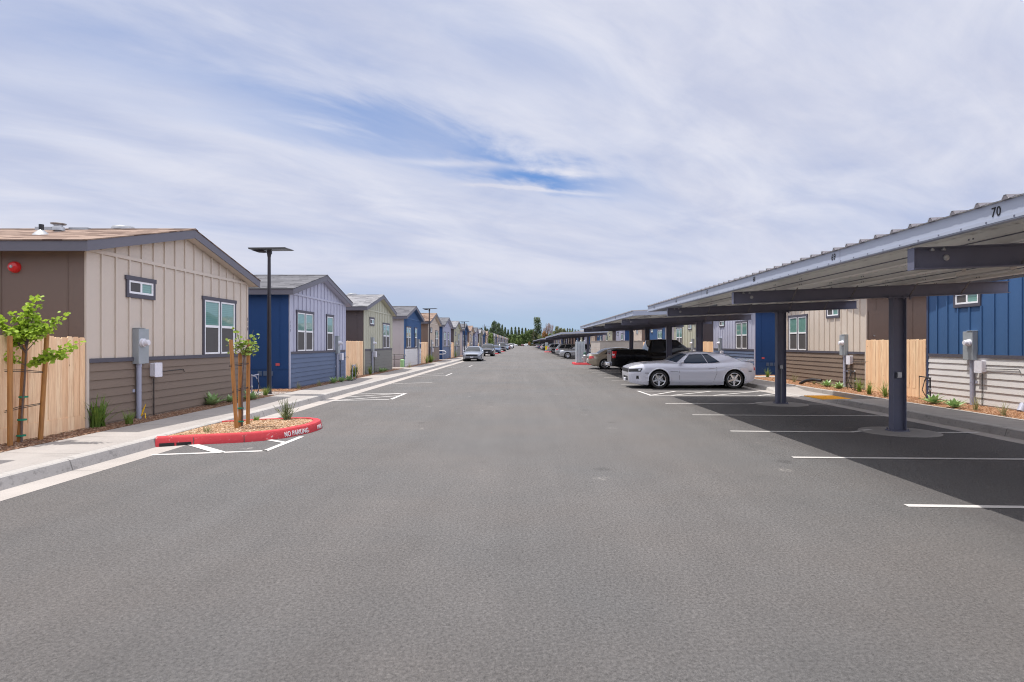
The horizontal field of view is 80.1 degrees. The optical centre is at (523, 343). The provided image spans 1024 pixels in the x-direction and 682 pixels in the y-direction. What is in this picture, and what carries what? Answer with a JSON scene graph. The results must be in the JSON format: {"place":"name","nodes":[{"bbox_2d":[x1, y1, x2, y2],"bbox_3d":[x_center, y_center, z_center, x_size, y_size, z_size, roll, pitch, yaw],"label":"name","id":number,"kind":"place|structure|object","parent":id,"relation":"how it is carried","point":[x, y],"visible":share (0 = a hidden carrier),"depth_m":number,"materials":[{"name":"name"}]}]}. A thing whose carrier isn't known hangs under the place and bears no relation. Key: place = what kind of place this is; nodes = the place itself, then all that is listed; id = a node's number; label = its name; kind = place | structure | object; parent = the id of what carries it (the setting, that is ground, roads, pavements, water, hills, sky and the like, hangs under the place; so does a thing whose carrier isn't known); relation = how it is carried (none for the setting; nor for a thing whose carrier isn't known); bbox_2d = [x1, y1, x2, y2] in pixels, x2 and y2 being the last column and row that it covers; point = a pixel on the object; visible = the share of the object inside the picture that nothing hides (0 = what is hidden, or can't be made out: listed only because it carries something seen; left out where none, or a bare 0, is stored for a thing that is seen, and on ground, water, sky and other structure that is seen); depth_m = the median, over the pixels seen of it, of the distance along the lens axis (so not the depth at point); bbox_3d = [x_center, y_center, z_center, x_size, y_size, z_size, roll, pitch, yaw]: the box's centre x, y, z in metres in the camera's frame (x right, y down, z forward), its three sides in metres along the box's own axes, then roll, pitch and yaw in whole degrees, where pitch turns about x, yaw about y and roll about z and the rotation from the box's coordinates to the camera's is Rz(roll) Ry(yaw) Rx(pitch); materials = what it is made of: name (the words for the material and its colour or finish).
{"place":"outdoors","nodes":[
{"label":"outdoors","id":0,"kind":"place"},
{"bbox_2d":[0,356,462,472],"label":"sidewalk","id":1,"kind":"structure","parent":0,"point":[10,460],"depth_m":11.06,"materials":[{"name":"concrete"}]},
{"bbox_2d":[250,392,288,395],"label":"path","id":2,"kind":"structure","parent":0,"point":[273,393],"depth_m":18.84,"materials":[{"name":"concrete"}]},
{"bbox_2d":[248,247,293,393],"bbox_3d":[-7.750,-0.681,18.700,1.180,4.502,0.600,0,0,0],"label":"lamp post","id":3,"kind":"object","parent":2,"relation":"on","point":[268,250],"visible":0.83,"depth_m":18.65,"materials":[{"name":"brown metal"}]},
{"bbox_2d":[467,326,474,345],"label":"house","id":4,"kind":"structure","parent":0,"point":[470,335],"depth_m":91.21,"materials":[{"name":"beige wood"}]},
{"bbox_2d":[0,346,1023,681],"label":"road","id":5,"kind":"structure","parent":0,"point":[526,514],"depth_m":5.11,"materials":[{"name":"asphalt"}]},
{"bbox_2d":[155,417,321,446],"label":"curb","id":6,"kind":"structure","parent":5,"relation":"on","point":[314,424],"depth_m":10.69,"materials":[{"name":"red paint"}]},
{"bbox_2d":[169,419,311,435],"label":"bark chips","id":7,"kind":"object","parent":6,"relation":"on","point":[231,425],"visible":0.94,"depth_m":11.49,"materials":[{"name":"wood"}]},
{"bbox_2d":[225,327,258,428],"bbox_3d":[-5.306,0.676,11.492,0.552,1.993,0.496,0,0,-39],"label":"sapling","id":8,"kind":"object","parent":6,"relation":"on","point":[238,414],"visible":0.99,"depth_m":11.49,"materials":[{"name":"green plant"}]},
{"bbox_2d":[275,399,298,420],"bbox_3d":[-4.942,1.361,12.536,0.427,0.466,0.596,0,0,33],"label":"shrub","id":9,"kind":"object","parent":6,"relation":"on","point":[286,415],"visible":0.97,"depth_m":12.59,"materials":[{"name":"green plant"}]},
{"bbox_2d":[0,354,487,501],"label":"gutter","id":10,"kind":"object","parent":5,"relation":"on","point":[12,492],"visible":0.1,"depth_m":8.68,"materials":[{"name":"concrete"}]},
{"bbox_2d":[0,359,462,490],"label":"kerb","id":11,"kind":"structure","parent":10,"relation":"on","point":[20,476],"depth_m":9.30,"materials":[{"name":"concrete"}]},
{"bbox_2d":[152,365,472,454],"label":"parking marking","id":12,"kind":"object","parent":5,"relation":"on","point":[210,449],"visible":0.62,"depth_m":10.14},
{"bbox_2d":[463,346,483,360],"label":"parked car","id":13,"kind":"object","parent":5,"relation":"on","point":[473,352],"visible":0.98,"depth_m":59.17,"materials":[{"name":"grey paint"}]},
{"bbox_2d":[482,344,494,355],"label":"parked car","id":14,"kind":"object","parent":5,"relation":"on","point":[488,349],"visible":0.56,"depth_m":82.59,"materials":[{"name":"grey paint"}]},
{"bbox_2d":[494,345,500,352],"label":"parked car","id":15,"kind":"object","parent":5,"relation":"on","point":[498,348],"visible":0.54,"depth_m":106.23,"materials":[{"name":"blue paint"}]},
{"bbox_2d":[497,342,505,350],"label":"pickup truck","id":16,"kind":"object","parent":5,"relation":"on","point":[502,345],"visible":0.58,"depth_m":133.92,"materials":[{"name":"grey paint"}]},
{"bbox_2d":[533,338,561,343],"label":"carport","id":17,"kind":"object","parent":5,"relation":"on","point":[544,340],"visible":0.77,"depth_m":167.47,"materials":[{"name":"metal"}]},
{"bbox_2d":[547,344,558,352],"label":"parked car","id":18,"kind":"object","parent":5,"relation":"on","point":[551,347],"visible":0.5,"depth_m":109.66,"materials":[{"name":"silver paint"}]},
{"bbox_2d":[555,344,574,356],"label":"parked car","id":19,"kind":"object","parent":5,"relation":"on","point":[559,347],"visible":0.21,"depth_m":80.53,"materials":[{"name":"silver paint"}]},
{"bbox_2d":[559,344,590,358],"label":"parked car","id":20,"kind":"object","parent":5,"relation":"on","point":[567,353],"visible":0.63,"depth_m":70.03,"materials":[{"name":"silver paint"}]},
{"bbox_2d":[545,331,607,356],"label":"carport","id":21,"kind":"object","parent":5,"relation":"on","point":[564,336],"visible":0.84,"depth_m":69.50,"materials":[{"name":"metal"}]},
{"bbox_2d":[572,362,590,364],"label":"red curb","id":22,"kind":"structure","parent":5,"relation":"on","point":[579,363],"depth_m":49.30,"materials":[{"name":"red paint"}]},
{"bbox_2d":[575,340,584,361],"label":"metal cabinet","id":23,"kind":"object","parent":22,"relation":"on","point":[579,348],"visible":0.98,"depth_m":50.50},
{"bbox_2d":[586,347,628,368],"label":"parked car","id":24,"kind":"object","parent":5,"relation":"on","point":[598,359],"visible":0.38,"depth_m":41.09,"materials":[{"name":"beige paint"}]},
{"bbox_2d":[590,341,642,352],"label":"block enclosure","id":25,"kind":"object","parent":5,"relation":"on","point":[596,346],"visible":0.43,"depth_m":47.99,"materials":[{"name":"concrete"}]},
{"bbox_2d":[605,339,689,372],"bbox_3d":[7.687,0.771,34.150,6.120,2.031,2.250,0,0,0],"label":"pickup truck","id":26,"kind":"object","parent":5,"relation":"on","point":[652,350],"visible":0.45,"depth_m":33.25,"materials":[{"name":"black paint"}]},
{"bbox_2d":[580,310,751,385],"bbox_3d":[6.745,0.138,33.150,5.450,3.184,21.100,0,0,0],"label":"carport","id":27,"kind":"object","parent":5,"relation":"on","point":[631,321],"visible":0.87,"depth_m":26.19,"materials":[{"name":"metal"}]},
{"bbox_2d":[622,351,754,388],"bbox_3d":[6.397,1.030,24.060,4.879,1.489,2.112,0,0,0],"label":"parked car","id":28,"kind":"object","parent":5,"relation":"on","point":[699,368],"visible":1,"depth_m":23.18,"materials":[{"name":"silver paint"}]},
{"bbox_2d":[604,370,1023,507],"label":"stall marking","id":29,"kind":"object","parent":5,"relation":"on","point":[974,506],"visible":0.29,"depth_m":9.16,"materials":[{"name":"paint"}]},
{"bbox_2d":[647,193,1023,436],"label":"carport","id":30,"kind":"object","parent":5,"relation":"on","point":[977,248],"visible":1,"depth_m":11.13,"materials":[{"name":"metal"}]},
{"bbox_2d":[742,386,1023,443],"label":"gutter","id":31,"kind":"object","parent":5,"relation":"on","point":[1010,439],"visible":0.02,"depth_m":13.43,"materials":[{"name":"concrete"}]},
{"bbox_2d":[743,382,1023,439],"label":"kerb","id":32,"kind":"structure","parent":31,"relation":"on","point":[1011,432],"depth_m":13.28,"materials":[{"name":"concrete"}]},
{"bbox_2d":[0,0,1023,333],"label":"sky","id":33,"kind":"structure","parent":0,"point":[569,164],"materials":[{"name":"blue"}]},
{"bbox_2d":[750,379,1023,428],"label":"sidewalk","id":34,"kind":"structure","parent":0,"point":[1019,424],"depth_m":14.03,"materials":[{"name":"concrete"}]},
{"bbox_2d":[804,395,850,399],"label":"tactile paving","id":35,"kind":"structure","parent":34,"relation":"on","point":[824,397],"depth_m":18.90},
{"bbox_2d":[756,379,1023,420],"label":"edging","id":36,"kind":"object","parent":34,"relation":"on","point":[836,393],"visible":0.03,"depth_m":18.63,"materials":[{"name":"concrete"}]},
{"label":"ground","id":37,"kind":"structure","parent":0,"visible":0},
{"bbox_2d":[0,355,462,452],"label":"planting strip","id":38,"kind":"object","parent":37,"relation":"on","point":[359,376],"visible":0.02,"depth_m":13.67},
{"bbox_2d":[0,335,84,443],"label":"fence","id":39,"kind":"object","parent":38,"relation":"on","point":[65,401],"visible":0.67,"depth_m":10.34,"materials":[{"name":"brown wood"}]},
{"bbox_2d":[0,294,85,446],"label":"sapling","id":40,"kind":"object","parent":38,"relation":"on","point":[31,332],"visible":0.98,"depth_m":9.55,"materials":[{"name":"green plant"}]},
{"bbox_2d":[85,396,122,427],"bbox_3d":[-7.923,1.227,11.337,0.835,0.671,0.818,0,0,0],"label":"flax plant","id":41,"kind":"object","parent":38,"relation":"on","point":[98,416],"visible":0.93,"depth_m":11.25,"materials":[{"name":"green plant"}]},
{"bbox_2d":[122,408,134,423],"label":"grass clump","id":42,"kind":"object","parent":38,"relation":"on","point":[128,419],"visible":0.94,"depth_m":11.74,"materials":[{"name":"green plant"}]},
{"bbox_2d":[0,222,260,428],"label":"house","id":43,"kind":"structure","parent":38,"relation":"on","point":[155,316],"depth_m":12.71,"materials":[{"name":"brown"}]},
{"bbox_2d":[124,275,156,299],"bbox_3d":[-8.018,-1.163,12.765,0.040,0.445,1.010,0,0,0],"label":"window","id":44,"kind":"structure","parent":43,"relation":"in","point":[135,287],"depth_m":12.72,"materials":[{"name":"white plastic"}]},
{"bbox_2d":[202,296,236,354],"bbox_3d":[-8.018,-0.459,16.085,0.040,1.473,1.790,0,0,0],"label":"window","id":45,"kind":"structure","parent":43,"relation":"in","point":[218,314],"depth_m":15.97,"materials":[{"name":"glass"}]},
{"bbox_2d":[0,378,354,451],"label":"bark chips","id":46,"kind":"object","parent":38,"relation":"on","point":[61,435],"visible":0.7,"depth_m":11.21,"materials":[{"name":"wood"}]},
{"bbox_2d":[204,391,226,404],"bbox_3d":[-7.920,1.385,15.424,0.705,0.346,0.626,0,0,-13],"label":"agave","id":47,"kind":"object","parent":38,"relation":"on","point":[212,399],"visible":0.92,"depth_m":15.35,"materials":[{"name":"green plant"}]},
{"bbox_2d":[243,389,261,399],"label":"agave","id":48,"kind":"object","parent":38,"relation":"on","point":[252,395],"visible":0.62,"depth_m":16.78,"materials":[{"name":"green plant"}]},
{"bbox_2d":[251,374,259,395],"bbox_3d":[-7.720,1.245,17.670,0.326,0.710,0.729,0,0,0],"label":"hose tap","id":49,"kind":"object","parent":38,"relation":"on","point":[258,382],"visible":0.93,"depth_m":17.55,"materials":[{"name":"metal"}]},
{"bbox_2d":[252,388,298,390],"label":"bark chips","id":50,"kind":"object","parent":38,"relation":"on","point":[273,389],"visible":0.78,"depth_m":20.25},
{"bbox_2d":[248,275,352,389],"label":"house","id":51,"kind":"structure","parent":38,"relation":"on","point":[308,329],"depth_m":21.94,"materials":[{"name":"blue"}]},
{"bbox_2d":[296,310,313,350],"bbox_3d":[-8.007,-0.459,22.330,0.040,1.473,1.800,0,0,0],"label":"window","id":52,"kind":"structure","parent":51,"relation":"in","point":[304,319],"depth_m":22.26,"materials":[{"name":"glass"}]},
{"bbox_2d":[326,314,333,349],"bbox_3d":[-8.007,-0.459,25.170,0.040,1.473,1.000,0,0,0],"label":"window","id":53,"kind":"structure","parent":51,"relation":"in","point":[329,318],"depth_m":25.13,"materials":[{"name":"glass"}]},
{"bbox_2d":[346,341,362,376],"bbox_3d":[-8.095,0.739,28.985,0.061,1.741,3.170,0,0,0],"label":"fence","id":54,"kind":"object","parent":38,"relation":"on","point":[354,352],"visible":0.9,"depth_m":29.01,"materials":[{"name":"brown wood"}]},
{"bbox_2d":[350,363,361,376],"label":"flax plant","id":55,"kind":"object","parent":38,"relation":"on","point":[354,370],"visible":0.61,"depth_m":28.45,"materials":[{"name":"green plant"}]},
{"bbox_2d":[346,293,396,374],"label":"house","id":56,"kind":"structure","parent":38,"relation":"on","point":[369,320],"depth_m":32.50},
{"bbox_2d":[369,317,374,325],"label":"window","id":57,"kind":"structure","parent":56,"relation":"in","point":[371,320],"depth_m":32.09,"materials":[{"name":"white plastic"}]},
{"bbox_2d":[382,323,389,347],"bbox_3d":[-8.021,-0.459,35.515,0.040,1.473,1.790,0,0,0],"label":"window","id":58,"kind":"structure","parent":56,"relation":"in","point":[386,326],"depth_m":35.49,"materials":[{"name":"glass"}]},
{"bbox_2d":[392,306,423,366],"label":"house","id":59,"kind":"structure","parent":38,"relation":"on","point":[406,330],"depth_m":42.21,"materials":[{"name":"blue wood"}]},
{"bbox_2d":[406,326,410,347],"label":"window","id":60,"kind":"structure","parent":59,"relation":"in","point":[408,329],"depth_m":42.32,"materials":[{"name":"glass"}]},
{"bbox_2d":[421,342,427,362],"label":"fence","id":61,"kind":"object","parent":38,"relation":"on","point":[424,349],"visible":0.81,"depth_m":49.46,"materials":[{"name":"brown wood"}]},
{"bbox_2d":[422,308,436,361],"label":"lamp post","id":62,"kind":"object","parent":38,"relation":"on","point":[429,328],"visible":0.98,"depth_m":50.55,"materials":[{"name":"brown metal"}]},
{"bbox_2d":[421,313,441,360],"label":"house","id":63,"kind":"structure","parent":38,"relation":"on","point":[435,323],"depth_m":53.28,"materials":[{"name":"beige wood"}]},
{"bbox_2d":[435,330,437,346],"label":"window","id":64,"kind":"structure","parent":63,"relation":"in","point":[436,332],"depth_m":55.92,"materials":[{"name":"glass"}]},
{"bbox_2d":[439,317,452,358],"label":"house","id":65,"kind":"structure","parent":38,"relation":"on","point":[445,328],"depth_m":62.43,"materials":[{"name":"blue wood"}]},
{"bbox_2d":[451,321,461,356],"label":"house","id":66,"kind":"structure","parent":38,"relation":"on","point":[455,333],"depth_m":72.38,"materials":[{"name":"grey wood"}]},
{"bbox_2d":[460,324,468,354],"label":"house","id":67,"kind":"structure","parent":38,"relation":"on","point":[466,328],"depth_m":80.88,"materials":[{"name":"grey wood"}]},
{"bbox_2d":[473,327,478,345],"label":"house","id":68,"kind":"structure","parent":38,"relation":"on","point":[475,338],"depth_m":101.07,"materials":[{"name":"blue wood"}]},
{"bbox_2d":[478,329,482,347],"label":"house","id":69,"kind":"structure","parent":38,"relation":"on","point":[480,334],"depth_m":111.92,"materials":[{"name":"paint"}]},
{"bbox_2d":[482,330,485,344],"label":"house","id":70,"kind":"structure","parent":38,"relation":"on","point":[483,336],"depth_m":121.29,"materials":[{"name":"paint"}]},
{"bbox_2d":[488,332,493,344],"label":"tree","id":71,"kind":"object","parent":38,"relation":"on","point":[490,339],"visible":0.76,"depth_m":145.65,"materials":[{"name":"green plant"}]},
{"bbox_2d":[491,320,496,332],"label":"tree","id":72,"kind":"object","parent":37,"relation":"on","point":[493,324],"visible":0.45,"depth_m":430.27,"materials":[{"name":"green plant"}]},
{"bbox_2d":[495,322,500,334],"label":"tree","id":73,"kind":"object","parent":37,"relation":"on","point":[498,330],"visible":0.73,"depth_m":418.27,"materials":[{"name":"green plant"}]},
{"bbox_2d":[525,330,530,342],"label":"tree","id":74,"kind":"object","parent":37,"relation":"on","point":[528,334],"visible":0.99,"depth_m":425.44,"materials":[{"name":"green plant"}]},
{"bbox_2d":[533,317,541,344],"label":"tree","id":75,"kind":"object","parent":37,"relation":"on","point":[536,321],"visible":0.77,"depth_m":438.93,"materials":[{"name":"green plant"}]},
{"bbox_2d":[754,375,1023,418],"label":"planting strip","id":76,"kind":"object","parent":37,"relation":"on","point":[853,392],"visible":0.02,"depth_m":16.69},
{"bbox_2d":[597,335,604,340],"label":"house","id":77,"kind":"structure","parent":76,"relation":"on","point":[601,338],"depth_m":89.35,"materials":[{"name":"blue wood"}]},
{"bbox_2d":[605,331,615,340],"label":"house","id":78,"kind":"structure","parent":76,"relation":"on","point":[610,336],"depth_m":80.21,"materials":[{"name":"beige wood"}]},
{"bbox_2d":[616,330,628,340],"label":"house","id":79,"kind":"structure","parent":76,"relation":"on","point":[622,335],"depth_m":70.41,"materials":[{"name":"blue wood"}]},
{"bbox_2d":[633,330,644,341],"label":"house","id":80,"kind":"structure","parent":76,"relation":"on","point":[638,335],"depth_m":60.11,"materials":[{"name":"beige wood"}]},
{"bbox_2d":[650,327,673,339],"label":"house","id":81,"kind":"structure","parent":76,"relation":"on","point":[657,334],"depth_m":51.20,"materials":[{"name":"blue wood"}]},
{"bbox_2d":[657,329,661,338],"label":"window","id":82,"kind":"structure","parent":81,"relation":"in","point":[659,332],"depth_m":51.20,"materials":[{"name":"glass"}]},
{"bbox_2d":[674,321,712,350],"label":"house","id":83,"kind":"structure","parent":76,"relation":"on","point":[685,335],"depth_m":41.45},
{"bbox_2d":[676,327,681,342],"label":"window","id":84,"kind":"structure","parent":83,"relation":"in","point":[679,329],"depth_m":44.59,"materials":[{"name":"glass"}]},
{"bbox_2d":[703,342,712,351],"bbox_3d":[11.385,0.740,38.095,0.060,1.740,2.950,0,0,0],"label":"fence","id":85,"kind":"object","parent":76,"relation":"on","point":[707,346],"visible":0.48,"depth_m":37.61,"materials":[{"name":"brown wood"}]},
{"bbox_2d":[713,312,774,374],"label":"house","id":86,"kind":"structure","parent":76,"relation":"on","point":[754,338],"depth_m":30.44,"materials":[{"name":"blue"}]},
{"bbox_2d":[735,320,747,348],"bbox_3d":[11.380,-0.459,31.865,0.040,1.473,1.790,0,0,0],"label":"window","id":87,"kind":"structure","parent":86,"relation":"in","point":[741,327],"depth_m":31.84,"materials":[{"name":"glass"}]},
{"bbox_2d":[799,378,821,383],"bbox_3d":[10.769,1.438,22.931,0.143,0.283,0.968,0,0,-25],"label":"drain pipe","id":88,"kind":"object","parent":76,"relation":"on","point":[809,380],"visible":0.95,"depth_m":22.84,"materials":[{"name":"black plastic"}]},
{"bbox_2d":[820,380,832,386],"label":"agave","id":89,"kind":"object","parent":76,"relation":"on","point":[826,383],"visible":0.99,"depth_m":21.87,"materials":[{"name":"green plant"}]},
{"bbox_2d":[831,381,846,388],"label":"agave","id":90,"kind":"object","parent":76,"relation":"on","point":[838,385],"visible":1,"depth_m":20.84,"materials":[{"name":"green plant"}]},
{"bbox_2d":[847,370,856,390],"bbox_3d":[10.806,1.245,20.225,0.327,0.710,0.729,0,0,0],"label":"hose tap","id":91,"kind":"object","parent":76,"relation":"on","point":[854,372],"visible":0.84,"depth_m":20.11,"materials":[{"name":"black metal"}]},
{"bbox_2d":[786,296,925,389],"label":"house","id":92,"kind":"structure","parent":76,"relation":"on","point":[825,345],"depth_m":21.88,"materials":[{"name":"brown"}]},
{"bbox_2d":[788,314,807,349],"bbox_3d":[11.380,-0.459,25.330,0.040,1.473,1.780,0,0,0],"label":"window","id":93,"kind":"structure","parent":92,"relation":"in","point":[797,324],"depth_m":25.26,"materials":[{"name":"glass"}]},
{"bbox_2d":[826,310,839,318],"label":"window","id":94,"kind":"structure","parent":92,"relation":"in","point":[829,313],"depth_m":22.43,"materials":[{"name":"white plastic"}]},
{"bbox_2d":[868,311,888,340],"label":"house wall","id":95,"kind":"structure","parent":92,"relation":"in","point":[878,321],"depth_m":20.25,"materials":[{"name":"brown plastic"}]},
{"bbox_2d":[850,378,865,391],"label":"grass clump","id":96,"kind":"object","parent":76,"relation":"on","point":[858,387],"visible":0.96,"depth_m":19.57,"materials":[{"name":"green plant"}]},
{"bbox_2d":[860,380,876,394],"bbox_3d":[10.552,1.314,18.567,0.569,0.476,0.641,0,0,0],"label":"grass clump","id":97,"kind":"object","parent":76,"relation":"on","point":[869,388],"visible":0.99,"depth_m":18.56,"materials":[{"name":"green plant"}]},
{"bbox_2d":[876,379,888,396],"bbox_3d":[10.549,1.262,17.780,0.824,0.579,0.876,0,0,18],"label":"grass clump","id":98,"kind":"object","parent":76,"relation":"on","point":[885,392],"visible":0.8,"depth_m":17.70,"materials":[{"name":"green plant"}]},
{"bbox_2d":[754,375,1023,418],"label":"bark chips","id":99,"kind":"object","parent":76,"relation":"on","point":[981,407],"visible":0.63,"depth_m":16.24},
{"bbox_2d":[866,339,925,397],"bbox_3d":[11.385,0.739,18.745,0.061,1.741,3.010,0,0,0],"label":"fence","id":100,"kind":"object","parent":76,"relation":"on","point":[877,362],"visible":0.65,"depth_m":18.98,"materials":[{"name":"brown wood"}]},
{"bbox_2d":[919,376,931,398],"bbox_3d":[10.883,1.245,16.621,0.327,0.710,0.729,0,0,0],"label":"hose tap","id":101,"kind":"object","parent":76,"relation":"on","point":[930,389],"visible":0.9,"depth_m":16.51,"materials":[{"name":"black metal"}]},
{"bbox_2d":[921,394,947,403],"bbox_3d":[10.537,1.406,15.690,0.644,0.288,0.641,0,0,-27],"label":"agave","id":102,"kind":"object","parent":76,"relation":"on","point":[933,399],"visible":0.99,"depth_m":15.64,"materials":[{"name":"green plant"}]},
{"bbox_2d":[940,398,968,407],"bbox_3d":[10.359,1.423,14.697,0.613,0.253,0.566,0,0,-25],"label":"agave","id":103,"kind":"object","parent":76,"relation":"on","point":[953,403],"visible":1,"depth_m":14.61,"materials":[{"name":"green plant"}]},
{"bbox_2d":[926,277,1023,409],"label":"house","id":104,"kind":"structure","parent":76,"relation":"on","point":[974,345],"depth_m":15.25,"materials":[{"name":"blue"}]},
{"bbox_2d":[953,294,981,307],"bbox_3d":[11.380,-1.163,15.655,0.040,0.445,1.010,0,0,0],"label":"window","id":105,"kind":"structure","parent":104,"relation":"in","point":[959,301],"depth_m":15.63,"materials":[{"name":"white plastic"}]},
{"bbox_2d":[970,395,980,409],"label":"grass clump","id":106,"kind":"object","parent":76,"relation":"on","point":[975,404],"visible":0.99,"depth_m":14.20,"materials":[{"name":"green plant"}]},
{"bbox_2d":[993,401,1012,415],"bbox_3d":[10.332,1.355,13.163,0.458,0.394,0.666,0,0,-8],"label":"grass clump","id":107,"kind":"object","parent":76,"relation":"on","point":[1003,410],"visible":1,"depth_m":13.10,"materials":[{"name":"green plant"}]},
{"bbox_2d":[1016,402,1023,411],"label":"drain pipe","id":108,"kind":"object","parent":76,"relation":"on","point":[1020,408],"visible":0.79,"depth_m":13.86,"materials":[{"name":"plastic"}]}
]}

